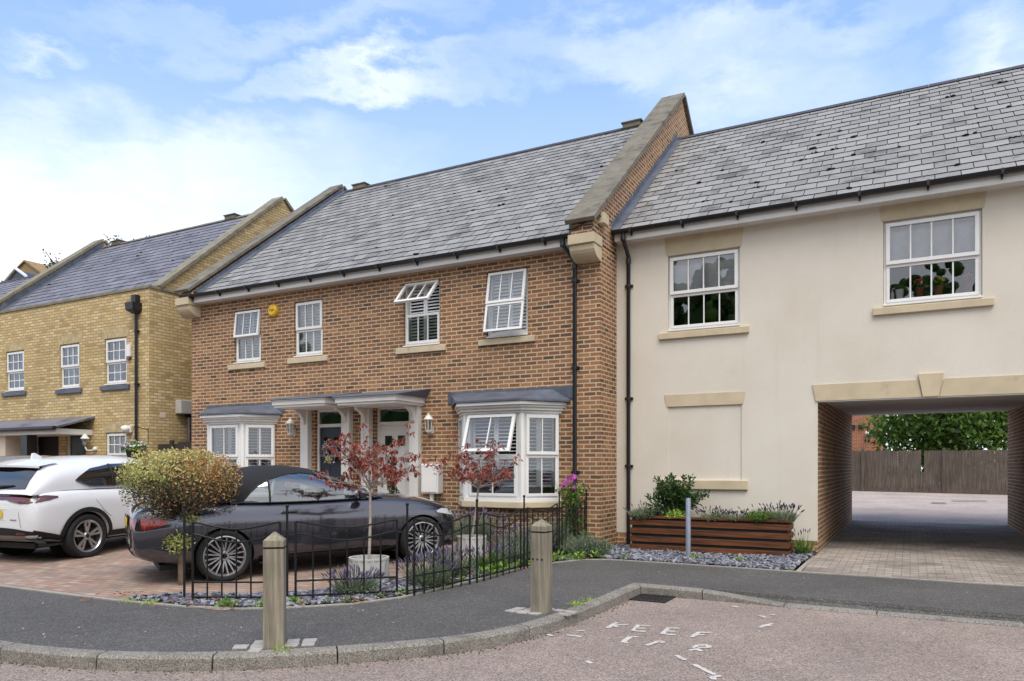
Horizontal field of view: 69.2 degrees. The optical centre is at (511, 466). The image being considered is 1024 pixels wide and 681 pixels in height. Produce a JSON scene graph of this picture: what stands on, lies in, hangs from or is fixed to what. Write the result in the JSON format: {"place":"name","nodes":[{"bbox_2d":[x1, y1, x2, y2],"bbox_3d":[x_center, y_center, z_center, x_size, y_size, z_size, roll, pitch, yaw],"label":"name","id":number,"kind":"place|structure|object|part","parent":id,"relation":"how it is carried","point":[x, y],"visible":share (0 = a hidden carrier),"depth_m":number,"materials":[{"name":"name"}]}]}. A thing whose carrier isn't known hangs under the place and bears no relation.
{"place":"outdoors","nodes":[
{"label":"outdoors","id":0,"kind":"place"},
{"bbox_2d":[103,233,149,243],"bbox_3d":[-17.326,-4.387,33.318,3.134,11.822,3.128,0,0,-35],"label":"bare topped tree","id":1,"kind":"object","parent":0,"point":[113,238],"depth_m":32.40,"materials":[{"name":"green plant"}]},
{"bbox_2d":[0,536,492,609],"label":"driveway","id":2,"kind":"structure","parent":0,"point":[111,567],"depth_m":9.70,"materials":[{"name":"brown brick"}]},
{"bbox_2d":[0,455,48,461],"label":"crossover car","id":3,"kind":"object","parent":2,"relation":"on","point":[7,458],"visible":0.02,"depth_m":14.89,"materials":[{"name":"silver paint"}]},
{"bbox_2d":[0,453,176,557],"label":"crossover car","id":4,"kind":"object","parent":2,"relation":"on","point":[65,506],"visible":0.55,"depth_m":11.08,"materials":[{"name":"white paint"}]},
{"bbox_2d":[158,440,191,474],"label":"garden gate","id":5,"kind":"structure","parent":2,"relation":"on","point":[179,445],"depth_m":17.85,"materials":[{"name":"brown wood"}]},
{"bbox_2d":[124,465,453,580],"bbox_3d":[-2.984,0.698,10.393,4.311,1.450,2.135,-2,1,-30],"label":"convertible car","id":6,"kind":"object","parent":2,"relation":"on","point":[338,507],"visible":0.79,"depth_m":9.57,"materials":[{"name":"paint"}]},
{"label":"side window","id":7,"kind":"part","parent":6,"relation":"part of","materials":[{"name":"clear glass"}]},
{"bbox_2d":[349,555,388,582],"bbox_3d":[-1.718,1.253,8.921,0.479,0.330,0.479,0,0,28],"label":"fluted tub","id":8,"kind":"object","parent":2,"relation":"on","point":[374,560],"visible":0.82,"depth_m":8.76,"materials":[{"name":"stone"}]},
{"bbox_2d":[307,422,432,558],"bbox_3d":[-1.678,0.305,9.041,1.404,1.667,1.129,0,0,28],"label":"red leaved tree","id":9,"kind":"object","parent":8,"relation":"in","point":[361,466],"visible":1,"depth_m":8.87,"materials":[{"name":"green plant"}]},
{"bbox_2d":[387,458,399,493],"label":"spiral topiary","id":10,"kind":"object","parent":2,"relation":"on","point":[393,489],"visible":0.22,"depth_m":14.16,"materials":[{"name":"green plant"}]},
{"bbox_2d":[429,491,456,513],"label":"tall grass plant","id":11,"kind":"object","parent":2,"relation":"on","point":[437,499],"depth_m":13.39,"materials":[{"name":"green plant"}]},
{"bbox_2d":[457,535,486,557],"bbox_3d":[-0.605,1.196,11.104,0.449,0.310,0.449,0,0,28],"label":"fluted tub","id":12,"kind":"object","parent":2,"relation":"on","point":[465,539],"visible":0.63,"depth_m":10.92,"materials":[{"name":"stone"}]},
{"bbox_2d":[426,433,522,536],"bbox_3d":[-0.637,0.312,10.987,1.333,1.564,1.439,0,0,28],"label":"red leaved tree","id":13,"kind":"object","parent":12,"relation":"in","point":[485,473],"visible":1,"depth_m":10.99,"materials":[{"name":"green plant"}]},
{"bbox_2d":[139,535,593,604],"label":"bed soil","id":14,"kind":"structure","parent":0,"point":[455,539],"depth_m":11.07,"materials":[{"name":"brown soil"}]},
{"bbox_2d":[128,578,448,607],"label":"slate chippings","id":15,"kind":"object","parent":14,"relation":"on","point":[177,598],"visible":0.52,"depth_m":7.83,"materials":[{"name":"grey gravel"}]},
{"bbox_2d":[114,447,242,584],"bbox_3d":[-3.969,0.614,8.899,1.353,1.715,1.335,0,0,28],"label":"standard bush","id":16,"kind":"object","parent":15,"relation":"on","point":[167,493],"visible":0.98,"depth_m":8.68,"materials":[{"name":"green plant"}]},
{"bbox_2d":[81,556,582,606],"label":"dry leaves","id":17,"kind":"object","parent":14,"relation":"on","point":[289,598],"visible":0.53,"depth_m":7.69,"materials":[{"name":"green plant"}]},
{"bbox_2d":[321,564,384,594],"bbox_3d":[-1.709,1.254,8.153,0.714,0.365,0.712,0,0,28],"label":"lavender","id":18,"kind":"object","parent":14,"relation":"on","point":[355,585],"visible":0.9,"depth_m":8.05,"materials":[{"name":"green plant"}]},
{"bbox_2d":[182,489,586,603],"bbox_3d":[-0.560,0.931,9.732,1.441,1.077,6.864,0,0,43],"label":"iron fence","id":19,"kind":"object","parent":14,"relation":"on","point":[557,513],"visible":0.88,"depth_m":8.08,"materials":[{"name":"black metal"}]},
{"bbox_2d":[214,549,604,607],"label":"weeds","id":20,"kind":"object","parent":14,"relation":"on","point":[554,558],"visible":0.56,"depth_m":9.61,"materials":[{"name":"green plant"}]},
{"bbox_2d":[391,551,460,587],"bbox_3d":[-0.992,1.211,8.772,0.823,0.426,0.785,0,0,28],"label":"lavender","id":21,"kind":"object","parent":14,"relation":"on","point":[438,578],"visible":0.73,"depth_m":8.65,"materials":[{"name":"green plant"}]},
{"bbox_2d":[421,543,488,577],"bbox_3d":[-0.752,1.196,9.474,0.860,0.438,0.885,0,0,28],"label":"lavender","id":22,"kind":"object","parent":14,"relation":"on","point":[465,571],"visible":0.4,"depth_m":9.38,"materials":[{"name":"green plant"}]},
{"bbox_2d":[453,506,508,540],"bbox_3d":[-0.636,0.955,12.440,1.150,0.626,1.132,0,0,-33],"label":"lavender","id":23,"kind":"object","parent":14,"relation":"on","point":[465,531],"visible":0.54,"depth_m":12.32,"materials":[{"name":"green plant"}]},
{"bbox_2d":[465,543,517,570],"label":"lavender","id":24,"kind":"object","parent":14,"relation":"on","point":[493,557],"visible":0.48,"depth_m":10.03,"materials":[{"name":"green plant"}]},
{"bbox_2d":[451,553,572,583],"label":"slate chippings","id":25,"kind":"object","parent":14,"relation":"on","point":[474,573],"visible":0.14,"depth_m":9.71,"materials":[{"name":"grey gravel"}]},
{"bbox_2d":[486,532,554,563],"bbox_3d":[0.104,1.180,10.782,0.858,0.472,0.900,0,0,-31],"label":"lavender","id":26,"kind":"object","parent":14,"relation":"on","point":[517,551],"visible":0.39,"depth_m":10.67,"materials":[{"name":"green plant"}]},
{"bbox_2d":[487,521,555,548],"bbox_3d":[0.164,1.113,11.592,1.073,0.523,1.010,0,0,-22],"label":"lavender","id":27,"kind":"object","parent":14,"relation":"on","point":[500,532],"visible":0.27,"depth_m":11.55,"materials":[{"name":"green plant"}]},
{"bbox_2d":[518,512,572,550],"bbox_3d":[0.582,1.068,12.165,0.907,0.623,0.889,0,0,28],"label":"rosemary","id":28,"kind":"object","parent":14,"relation":"on","point":[554,537],"visible":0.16,"depth_m":12.06,"materials":[{"name":"green plant"}]},
{"bbox_2d":[565,488,578,540],"bbox_3d":[1.022,0.895,12.614,0.255,1.052,0.212,0,0,28],"label":"plant obelisk","id":29,"kind":"object","parent":14,"relation":"on","point":[574,513],"visible":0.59,"depth_m":12.59,"materials":[{"name":"metal"}]},
{"bbox_2d":[555,473,589,539],"bbox_3d":[1.017,0.769,12.611,0.512,1.304,0.529,0,0,-22],"label":"clematis","id":30,"kind":"object","parent":14,"relation":"on","point":[568,493],"visible":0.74,"depth_m":12.56,"materials":[{"name":"green plant"}]},
{"bbox_2d":[555,532,615,558],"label":"cotton lavender","id":31,"kind":"object","parent":14,"relation":"on","point":[580,544],"visible":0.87,"depth_m":11.62,"materials":[{"name":"green plant"}]},
{"bbox_2d":[0,577,1023,680],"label":"road","id":32,"kind":"structure","parent":0,"point":[792,644],"depth_m":6.00,"materials":[{"name":"grey asphalt"}]},
{"bbox_2d":[0,598,919,675],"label":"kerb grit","id":33,"kind":"object","parent":32,"relation":"on","point":[356,662],"visible":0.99,"depth_m":5.84,"materials":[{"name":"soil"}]},
{"bbox_2d":[0,583,1023,671],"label":"kerb","id":34,"kind":"structure","parent":32,"relation":"on","point":[48,656],"depth_m":5.84,"materials":[{"name":"concrete"}]},
{"bbox_2d":[629,593,675,602],"bbox_3d":[1.627,1.548,8.579,0.420,0.064,0.440,0,0,28],"label":"drain grate","id":35,"kind":"object","parent":32,"relation":"on","point":[654,598],"visible":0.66,"depth_m":8.55,"materials":[{"name":"metal"}]},
{"bbox_2d":[546,606,773,679],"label":"road marking","id":36,"kind":"object","parent":32,"relation":"on","point":[615,624],"visible":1,"depth_m":6.65,"materials":[{"name":"paint"}]},
{"bbox_2d":[0,560,1023,651],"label":"pavement","id":37,"kind":"structure","parent":0,"point":[48,619],"depth_m":7.47,"materials":[{"name":"grey asphalt"}]},
{"bbox_2d":[263,531,285,648],"bbox_3d":[-1.873,0.993,5.861,0.156,0.955,0.156,0,0,-10],"label":"timber bollard","id":38,"kind":"object","parent":37,"relation":"on","point":[274,589],"visible":0.94,"depth_m":5.79,"materials":[{"name":"brown wood"}]},
{"bbox_2d":[232,638,316,651],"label":"stone setts","id":39,"kind":"structure","parent":37,"relation":"on","point":[256,646],"depth_m":5.87,"materials":[{"name":"grey stone"}]},
{"bbox_2d":[114,567,794,652],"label":"grass tufts","id":40,"kind":"object","parent":37,"relation":"on","point":[574,603],"visible":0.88,"depth_m":7.62,"materials":[{"name":"green plant"}]},
{"bbox_2d":[0,559,1023,609],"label":"edging","id":41,"kind":"object","parent":37,"relation":"on","point":[177,605],"visible":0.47,"depth_m":8.62,"materials":[{"name":"concrete"}]},
{"bbox_2d":[531,519,551,613],"bbox_3d":[0.287,0.993,7.243,0.156,0.955,0.159,0,0,32],"label":"timber bollard","id":42,"kind":"object","parent":37,"relation":"on","point":[541,566],"visible":0.96,"depth_m":7.18,"materials":[{"name":"brown wood"}]},
{"bbox_2d":[505,607,577,616],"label":"stone setts","id":43,"kind":"structure","parent":37,"relation":"on","point":[524,610],"depth_m":7.20,"materials":[{"name":"grey stone"}]},
{"bbox_2d":[0,0,1023,470],"label":"sky","id":44,"kind":"structure","parent":0,"point":[132,119],"materials":[{"name":"blue"}]},
{"bbox_2d":[519,558,805,570],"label":"ground","id":45,"kind":"structure","parent":0,"point":[801,564],"depth_m":11.90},
{"bbox_2d":[3,260,48,281],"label":"gabled house","id":46,"kind":"structure","parent":45,"relation":"on","point":[24,268],"depth_m":49.54,"materials":[{"name":"beige brick"}]},
{"bbox_2d":[42,249,61,267],"bbox_3d":[-22.020,-4.425,36.200,2.645,11.896,2.527,0,0,-33],"label":"bare topped tree","id":47,"kind":"object","parent":45,"relation":"on","point":[52,263],"visible":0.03,"depth_m":35.58,"materials":[{"name":"green plant"}]},
{"bbox_2d":[0,196,293,464],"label":"yellow brick house","id":48,"kind":"structure","parent":45,"relation":"on","point":[73,325],"depth_m":19.56,"materials":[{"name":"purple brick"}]},
{"bbox_2d":[1,351,26,396],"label":"window","id":49,"kind":"structure","parent":48,"relation":"in","point":[19,389],"depth_m":20.78,"materials":[{"name":"plastic"}]},
{"bbox_2d":[37,436,58,455],"bbox_3d":[-12.517,0.185,20.090,1.150,2.230,0.060,0,0,28],"label":"door","id":50,"kind":"structure","parent":48,"relation":"in","point":[49,446],"depth_m":20.11,"materials":[{"name":"wood"}]},
{"bbox_2d":[55,343,81,393],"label":"window","id":51,"kind":"structure","parent":48,"relation":"in","point":[64,367],"depth_m":19.59,"materials":[{"name":"plastic"}]},
{"bbox_2d":[68,435,85,454],"bbox_3d":[-11.350,0.210,19.464,0.880,2.180,0.060,0,0,28],"label":"door","id":52,"kind":"structure","parent":48,"relation":"in","point":[75,447],"depth_m":19.51,"materials":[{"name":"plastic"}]},
{"bbox_2d":[80,433,96,450],"bbox_3d":[-10.755,-0.610,18.864,0.395,0.460,0.209,0,0,-44],"label":"wall lantern","id":53,"kind":"object","parent":48,"relation":"attached to","point":[84,436],"depth_m":18.80,"materials":[{"name":"white paint"}]},
{"bbox_2d":[100,337,129,390],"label":"window","id":54,"kind":"structure","parent":48,"relation":"in","point":[109,362],"depth_m":18.67,"materials":[{"name":"plastic"}]},
{"bbox_2d":[107,432,126,456],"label":"window","id":55,"kind":"structure","parent":48,"relation":"in","point":[109,436],"depth_m":18.66,"materials":[{"name":"plastic"}]},
{"bbox_2d":[121,425,131,432],"bbox_3d":[-9.524,-0.920,18.263,0.267,0.180,0.209,0,0,28],"label":"flood light","id":56,"kind":"object","parent":48,"relation":"attached to","point":[126,428],"visible":1,"depth_m":18.20,"materials":[{"name":"plastic"}]},
{"bbox_2d":[126,344,131,358],"bbox_3d":[-9.448,-2.820,18.302,0.150,0.360,0.069,0,0,28],"label":"alarm box","id":57,"kind":"object","parent":48,"relation":"attached to","point":[128,351],"visible":1,"depth_m":18.27,"materials":[{"name":"plastic"}]},
{"bbox_2d":[120,426,148,458],"bbox_3d":[-9.014,-0.550,17.703,0.632,0.840,0.613,0,0,-19],"label":"hanging basket","id":58,"kind":"object","parent":48,"relation":"attached to","point":[124,446],"visible":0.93,"depth_m":17.57,"materials":[{"name":"metal"}]},
{"bbox_2d":[175,400,191,441],"bbox_3d":[-8.218,-0.919,18.828,0.219,1.482,0.580,0,0,28],"label":"meter box","id":59,"kind":"object","parent":48,"relation":"attached to","point":[183,407],"visible":0.65,"depth_m":18.69,"materials":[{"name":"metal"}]},
{"bbox_2d":[174,92,693,543],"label":"brick house","id":60,"kind":"structure","parent":45,"relation":"on","point":[470,303],"depth_m":14.75,"materials":[{"name":"brown brick"}]},
{"bbox_2d":[198,402,284,496],"bbox_3d":[-6.158,0.060,16.361,2.470,2.920,0.817,0,0,28],"label":"bay window","id":61,"kind":"structure","parent":60,"relation":"in","point":[242,418],"depth_m":16.11,"materials":[{"name":"plastic"}]},
{"bbox_2d":[228,309,265,369],"bbox_3d":[-5.899,-2.845,16.679,1.140,1.321,0.246,0,0,28],"label":"window","id":62,"kind":"structure","parent":60,"relation":"in","point":[239,333],"depth_m":16.72,"materials":[{"name":"plastic"}]},
{"bbox_2d":[268,304,278,316],"bbox_3d":[-5.218,-3.400,16.192,0.270,0.270,0.088,0,0,28],"label":"alarm box","id":63,"kind":"object","parent":60,"relation":"attached to","point":[273,310],"visible":1,"depth_m":16.15,"materials":[{"name":"yellow plastic"}]},
{"bbox_2d":[286,418,295,435],"bbox_3d":[-4.721,-0.838,15.849,0.190,0.404,0.224,0,0,28],"label":"wall lantern","id":64,"kind":"object","parent":60,"relation":"attached to","point":[291,431],"depth_m":15.82,"materials":[{"name":"white paint"}]},
{"bbox_2d":[287,299,327,363],"bbox_3d":[-4.298,-2.865,15.822,1.110,1.321,0.236,0,0,28],"label":"window","id":65,"kind":"structure","parent":60,"relation":"in","point":[302,342],"depth_m":15.86,"materials":[{"name":"plastic"}]},
{"bbox_2d":[317,410,340,493],"bbox_3d":[-3.772,0.021,15.576,0.764,2.437,0.070,0,0,28],"label":"door","id":66,"kind":"structure","parent":60,"relation":"in","point":[325,432],"depth_m":15.62,"materials":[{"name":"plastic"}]},
{"bbox_2d":[320,440,337,463],"bbox_3d":[-3.797,-0.307,15.466,0.478,0.564,0.144,0,0,28],"label":"door wreath","id":67,"kind":"object","parent":66,"relation":"attached to","point":[324,452],"depth_m":15.47,"materials":[{"name":"plant"}]},
{"bbox_2d":[377,407,408,494],"bbox_3d":[-2.332,0.021,14.791,0.844,2.437,0.094,0,0,28],"label":"door","id":68,"kind":"structure","parent":60,"relation":"in","point":[386,431],"depth_m":14.81,"materials":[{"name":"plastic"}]},
{"bbox_2d":[394,279,445,354],"bbox_3d":[-1.801,-2.892,14.311,1.160,1.374,0.554,0,0,28],"label":"window","id":69,"kind":"structure","parent":60,"relation":"in","point":[407,288],"depth_m":14.46,"materials":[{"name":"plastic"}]},
{"bbox_2d":[424,413,433,433],"bbox_3d":[-1.583,-0.818,14.167,0.190,0.404,0.224,0,0,28],"label":"wall lantern","id":70,"kind":"object","parent":60,"relation":"attached to","point":[428,417],"depth_m":14.12,"materials":[{"name":"white paint"}]},
{"bbox_2d":[421,464,442,500],"bbox_3d":[-1.523,0.660,14.141,0.390,1.420,0.212,0,0,28],"label":"meter box","id":71,"kind":"object","parent":60,"relation":"attached to","point":[431,482],"visible":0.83,"depth_m":14.05,"materials":[{"name":"plastic"}]},
{"bbox_2d":[422,465,435,491],"bbox_3d":[-1.570,0.235,14.053,0.330,0.510,0.012,0,0,28],"label":"door","id":72,"kind":"structure","parent":71,"relation":"in","point":[428,476],"depth_m":14.05,"materials":[{"name":"plastic"}]},
{"bbox_2d":[478,268,534,345],"bbox_3d":[-0.096,-2.901,13.492,1.160,1.351,0.377,0,0,28],"label":"window","id":73,"kind":"structure","parent":60,"relation":"in","point":[491,302],"depth_m":13.55,"materials":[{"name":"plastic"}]},
{"bbox_2d":[448,386,572,536],"bbox_3d":[-0.249,0.060,13.136,2.595,2.920,0.912,0,0,28],"label":"bay window","id":74,"kind":"structure","parent":60,"relation":"in","point":[470,406],"depth_m":12.94,"materials":[{"name":"plastic"}]},
{"bbox_2d":[796,555,814,570],"bbox_3d":[4.305,1.440,10.843,0.060,0.060,2.020,0,0,28],"label":"paving edging","id":75,"kind":"object","parent":45,"relation":"on","point":[804,565],"visible":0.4,"depth_m":10.66,"materials":[{"name":"concrete"}]},
{"bbox_2d":[610,64,1023,560],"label":"rendered house","id":76,"kind":"structure","parent":45,"relation":"on","point":[772,338],"depth_m":12.21,"materials":[{"name":"beige paint"}]},
{"bbox_2d":[659,248,748,339],"bbox_3d":[3.266,-2.926,12.651,1.520,1.441,0.195,0,0,28],"label":"window","id":77,"kind":"structure","parent":76,"relation":"in","point":[714,272],"depth_m":12.67,"materials":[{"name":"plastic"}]},
{"bbox_2d":[668,404,741,479],"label":"blind window","id":78,"kind":"structure","parent":76,"relation":"in","point":[705,442],"depth_m":12.61,"materials":[{"name":"beige paint"}]},
{"bbox_2d":[890,288,894,299],"bbox_3d":[5.832,-2.640,11.380,0.054,0.171,0.054,0,0,-17],"label":"soap bottle","id":79,"kind":"object","parent":76,"relation":"on","point":[892,295],"visible":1,"depth_m":11.37,"materials":[{"name":"grey plastic"}]},
{"bbox_2d":[895,289,903,298],"bbox_3d":[5.918,-2.625,11.334,0.124,0.140,0.121,0,0,28],"label":"white jug","id":80,"kind":"object","parent":76,"relation":"on","point":[899,293],"visible":0.97,"depth_m":11.29,"materials":[{"name":"white ceramic"}]},
{"bbox_2d":[911,278,927,296],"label":"potted plant","id":81,"kind":"object","parent":76,"relation":"on","point":[919,291],"visible":1,"depth_m":11.17,"materials":[{"name":"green plant"}]},
{"bbox_2d":[873,210,993,315],"bbox_3d":[6.245,-3.015,11.054,1.560,1.421,0.195,0,0,28],"label":"window","id":82,"kind":"structure","parent":76,"relation":"in","point":[953,237],"depth_m":11.06,"materials":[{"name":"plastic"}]},
{"bbox_2d":[932,276,946,294],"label":"potted plant","id":83,"kind":"object","parent":76,"relation":"on","point":[939,288],"visible":0.99,"depth_m":11.05,"materials":[{"name":"green plant"}]},
{"bbox_2d":[961,273,974,291],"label":"potted plant","id":84,"kind":"object","parent":76,"relation":"on","point":[968,286],"visible":0.98,"depth_m":10.88,"materials":[{"name":"grey plant"}]},
{"bbox_2d":[860,411,1007,480],"bbox_3d":[19.911,-2.228,32.061,9.161,8.860,9.404,0,0,-44],"label":"leafy tree","id":85,"kind":"object","parent":45,"relation":"on","point":[940,431],"visible":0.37,"depth_m":31.29,"materials":[{"name":"green plant"}]},
{"bbox_2d":[599,558,800,568],"bbox_3d":[2.873,1.390,11.633,3.270,0.052,1.980,0,0,28],"label":"gravel bed base","id":86,"kind":"object","parent":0,"point":[690,563],"visible":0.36,"depth_m":10.81,"materials":[{"name":"soil"}]},
{"bbox_2d":[594,543,815,569],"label":"slate chippings","id":87,"kind":"object","parent":86,"relation":"on","point":[793,560],"visible":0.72,"depth_m":11.14,"materials":[{"name":"grey gravel"}]},
{"bbox_2d":[619,552,744,560],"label":"weeds","id":88,"kind":"object","parent":87,"relation":"on","point":[697,555],"visible":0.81,"depth_m":11.26,"materials":[{"name":"green plant"}]},
{"bbox_2d":[686,498,690,556],"bbox_3d":[2.695,0.978,11.354,0.150,0.985,0.150,0,0,28],"label":"marker post","id":89,"kind":"object","parent":87,"relation":"on","point":[688,526],"visible":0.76,"depth_m":11.32,"materials":[{"name":"metal"}]},
{"bbox_2d":[629,515,793,555],"bbox_3d":[3.213,1.120,12.096,2.552,0.600,0.522,0,0,28],"label":"slatted planter","id":90,"kind":"object","parent":87,"relation":"on","point":[748,536],"visible":0.84,"depth_m":11.81,"materials":[{"name":"brown wood"}]},
{"bbox_2d":[624,500,667,519],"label":"lavender","id":91,"kind":"object","parent":90,"relation":"in","point":[646,511],"visible":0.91,"depth_m":12.39,"materials":[{"name":"green plant"}]},
{"bbox_2d":[662,509,685,518],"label":"spurge plant","id":92,"kind":"object","parent":90,"relation":"on","point":[677,514],"visible":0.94,"depth_m":12.14,"materials":[{"name":"green plant"}]},
{"bbox_2d":[645,472,709,515],"bbox_3d":[2.719,0.482,12.335,1.028,0.792,0.728,0,0,-5],"label":"bay shrub","id":93,"kind":"object","parent":90,"relation":"on","point":[676,494],"visible":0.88,"depth_m":12.22,"materials":[{"name":"green plant"}]},
{"bbox_2d":[695,506,736,521],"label":"lavender","id":94,"kind":"object","parent":90,"relation":"in","point":[716,514],"visible":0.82,"depth_m":11.92,"materials":[{"name":"green plant"}]},
{"bbox_2d":[721,509,754,521],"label":"lavender","id":95,"kind":"object","parent":90,"relation":"in","point":[740,515],"visible":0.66,"depth_m":11.76,"materials":[{"name":"green plant"}]},
{"bbox_2d":[738,503,781,523],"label":"lavender","id":96,"kind":"object","parent":90,"relation":"in","point":[756,515],"visible":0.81,"depth_m":11.52,"materials":[{"name":"green plant"}]},
{"bbox_2d":[759,500,804,523],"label":"lavender","id":97,"kind":"object","parent":90,"relation":"in","point":[785,516],"visible":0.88,"depth_m":11.41,"materials":[{"name":"green plant"}]},
{"bbox_2d":[790,528,816,553],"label":"corner weed","id":98,"kind":"object","parent":87,"relation":"on","point":[800,545],"visible":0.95,"depth_m":11.39,"materials":[{"name":"green plant"}]},
{"bbox_2d":[803,520,1023,584],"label":"passage paving","id":99,"kind":"structure","parent":0,"point":[982,553],"depth_m":11.74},
{"bbox_2d":[852,476,1007,524],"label":"courtyard","id":100,"kind":"structure","parent":0,"point":[908,507],"depth_m":22.07,"materials":[{"name":"grey concrete"}]},
{"bbox_2d":[852,415,885,461],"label":"red brick house","id":101,"kind":"structure","parent":100,"relation":"on","point":[859,433],"depth_m":39.86,"materials":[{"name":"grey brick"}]},
{"bbox_2d":[852,448,1007,494],"bbox_3d":[15.819,0.161,28.839,19.202,1.845,0.104,0,0,41],"label":"board fence","id":102,"kind":"object","parent":100,"relation":"on","point":[974,472],"visible":0.43,"depth_m":28.57,"materials":[{"name":"brown wood"}]},
{"bbox_2d":[931,500,986,502],"bbox_3d":[14.275,1.131,24.003,2.188,0.049,0.870,0,0,-19],"label":"courtyard patch","id":103,"kind":"object","parent":100,"relation":"on","point":[967,500],"visible":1,"depth_m":24.07,"materials":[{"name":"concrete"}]}
]}

